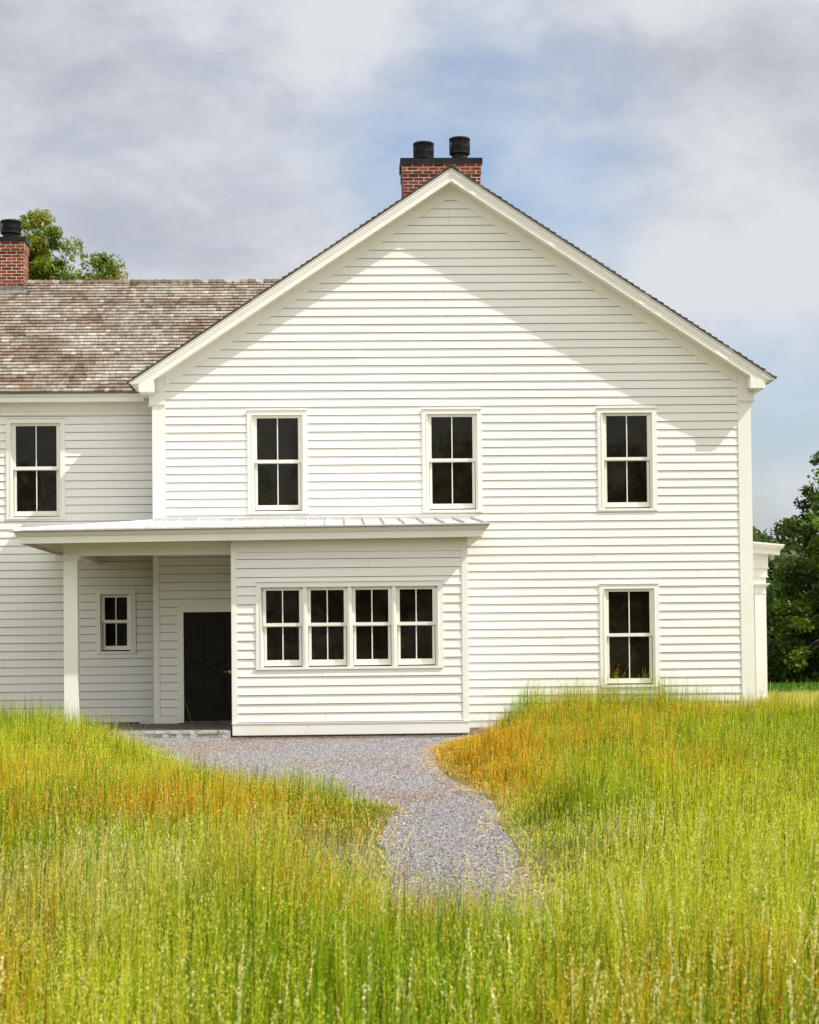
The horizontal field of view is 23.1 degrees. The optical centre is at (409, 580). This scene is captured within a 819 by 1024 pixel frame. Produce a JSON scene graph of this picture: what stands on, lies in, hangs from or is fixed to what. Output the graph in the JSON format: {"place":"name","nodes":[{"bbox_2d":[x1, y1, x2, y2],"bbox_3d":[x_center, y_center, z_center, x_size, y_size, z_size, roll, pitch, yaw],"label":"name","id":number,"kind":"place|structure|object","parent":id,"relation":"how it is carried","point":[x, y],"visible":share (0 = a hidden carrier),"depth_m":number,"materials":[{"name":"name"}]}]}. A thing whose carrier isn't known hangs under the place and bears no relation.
{"place":"outdoors","nodes":[
{"label":"outdoors","id":0,"kind":"place"},
{"bbox_2d":[120,727,559,940],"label":"gravel path","id":1,"kind":"structure","parent":0,"point":[455,824],"depth_m":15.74,"materials":[{"name":"grey gravel"}]},
{"bbox_2d":[342,727,562,932],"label":"grass","id":2,"kind":"structure","parent":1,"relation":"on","point":[435,769],"depth_m":18.08,"materials":[{"name":"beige plant"}]},
{"bbox_2d":[0,658,818,1023],"bbox_3d":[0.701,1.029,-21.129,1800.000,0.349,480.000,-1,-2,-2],"label":"ground","id":3,"kind":"structure","parent":0,"point":[522,863],"depth_m":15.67,"materials":[{"name":"green plant"}]},
{"bbox_2d":[17,209,130,279],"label":"broadleaf tree","id":4,"kind":"object","parent":3,"relation":"on","point":[42,265],"visible":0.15,"depth_m":64.55,"materials":[{"name":"green plant"}]},
{"bbox_2d":[0,136,784,738],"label":"farmhouse","id":5,"kind":"object","parent":3,"relation":"on","point":[448,446],"visible":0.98,"depth_m":39.06,"materials":[{"name":"paint"}]},
{"bbox_2d":[6,417,64,519],"bbox_3d":[-7.428,-2.231,39.924,1.172,2.020,0.184,-1,-2,-2],"label":"window","id":6,"kind":"structure","parent":5,"relation":"in","point":[35,447],"depth_m":39.93,"materials":[{"name":"paint"}]},
{"bbox_2d":[95,589,135,653],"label":"window","id":7,"kind":"structure","parent":5,"relation":"in","point":[115,609],"depth_m":39.88,"materials":[{"name":"paint"}]},
{"bbox_2d":[177,605,231,722],"bbox_3d":[-3.880,1.606,38.779,1.192,2.272,0.130,-1,-2,-2],"label":"door","id":8,"kind":"structure","parent":5,"relation":"in","point":[204,638],"depth_m":38.79,"materials":[{"name":"paint"}]},
{"bbox_2d":[247,409,307,513],"bbox_3d":[-2.559,-2.311,38.964,1.170,2.020,0.184,-1,-2,-2],"label":"window","id":9,"kind":"structure","parent":5,"relation":"in","point":[277,450],"depth_m":38.97,"materials":[{"name":"paint"}]},
{"bbox_2d":[262,587,301,666],"bbox_3d":[-2.257,0.805,35.764,0.750,1.532,0.108,-1,-2,-2],"label":"window","id":10,"kind":"structure","parent":5,"relation":"in","point":[282,608],"depth_m":35.74,"materials":[{"name":"paint"}]},
{"bbox_2d":[308,588,346,666],"bbox_3d":[-1.463,0.797,35.790,0.750,1.532,0.108,-1,-2,-2],"label":"window","id":11,"kind":"structure","parent":5,"relation":"in","point":[327,607],"depth_m":35.77,"materials":[{"name":"paint"}]},
{"bbox_2d":[352,586,390,665],"bbox_3d":[-0.669,0.790,35.816,0.745,1.532,0.108,-1,-2,-2],"label":"window","id":12,"kind":"structure","parent":5,"relation":"in","point":[371,606],"depth_m":35.80,"materials":[{"name":"paint"}]},
{"bbox_2d":[397,587,435,665],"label":"window","id":13,"kind":"structure","parent":5,"relation":"in","point":[416,622],"depth_m":35.82,"materials":[{"name":"paint"}]},
{"bbox_2d":[422,408,482,511],"bbox_3d":[0.830,-2.343,39.074,1.170,2.020,0.184,-1,-2,-2],"label":"window","id":14,"kind":"structure","parent":5,"relation":"in","point":[451,437],"depth_m":39.08,"materials":[{"name":"paint"}]},
{"bbox_2d":[597,407,657,510],"bbox_3d":[4.246,-2.375,39.186,1.170,2.020,0.184,-1,-2,-2],"label":"window","id":15,"kind":"structure","parent":5,"relation":"in","point":[626,436],"depth_m":39.20,"materials":[{"name":"paint"}]},
{"bbox_2d":[599,583,659,687],"bbox_3d":[4.282,1.058,39.083,1.170,2.020,0.184,-1,-2,-2],"label":"window","id":16,"kind":"structure","parent":5,"relation":"in","point":[629,612],"depth_m":39.09,"materials":[{"name":"paint"}]},
{"bbox_2d":[0,794,818,1023],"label":"grass plumes","id":17,"kind":"object","parent":3,"relation":"on","point":[578,978],"depth_m":7.69,"materials":[{"name":"beige plant"}]},
{"bbox_2d":[0,0,818,538],"label":"sky","id":18,"kind":"structure","parent":0,"point":[674,144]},
{"bbox_2d":[767,681,818,693],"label":"lawn","id":19,"kind":"structure","parent":0,"point":[780,682],"depth_m":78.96,"materials":[{"name":"plant"}]},
{"bbox_2d":[767,629,805,681],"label":"bush","id":20,"kind":"object","parent":19,"relation":"on","point":[776,677],"visible":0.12,"depth_m":79.83,"materials":[{"name":"green plant"}]},
{"bbox_2d":[755,679,818,707],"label":"meadow grass beyond","id":21,"kind":"object","parent":19,"relation":"on","point":[807,694],"visible":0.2,"depth_m":46.86,"materials":[{"name":"yellow plant"}]},
{"bbox_2d":[766,554,816,641],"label":"broadleaf tree","id":22,"kind":"object","parent":19,"relation":"on","point":[793,611],"visible":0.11,"depth_m":84.59,"materials":[{"name":"green plant"}]},
{"bbox_2d":[766,451,818,676],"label":"broadleaf tree","id":23,"kind":"object","parent":19,"relation":"on","point":[806,529],"visible":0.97,"depth_m":77.60,"materials":[{"name":"green plant"}]},
{"bbox_2d":[767,633,818,682],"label":"bush","id":24,"kind":"object","parent":19,"relation":"on","point":[812,673],"visible":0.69,"depth_m":77.67,"materials":[{"name":"green plant"}]},
{"bbox_2d":[787,636,818,681],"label":"bush","id":25,"kind":"object","parent":19,"relation":"on","point":[802,671],"visible":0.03,"depth_m":80.44,"materials":[{"name":"green plant"}]},
{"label":"hill","id":26,"kind":"structure","parent":0,"visible":0},
{"bbox_2d":[753,516,814,602],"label":"hillside wood","id":27,"kind":"object","parent":26,"relation":"on","point":[792,550],"visible":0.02,"depth_m":258.18,"materials":[{"name":"green plant"}]}
]}

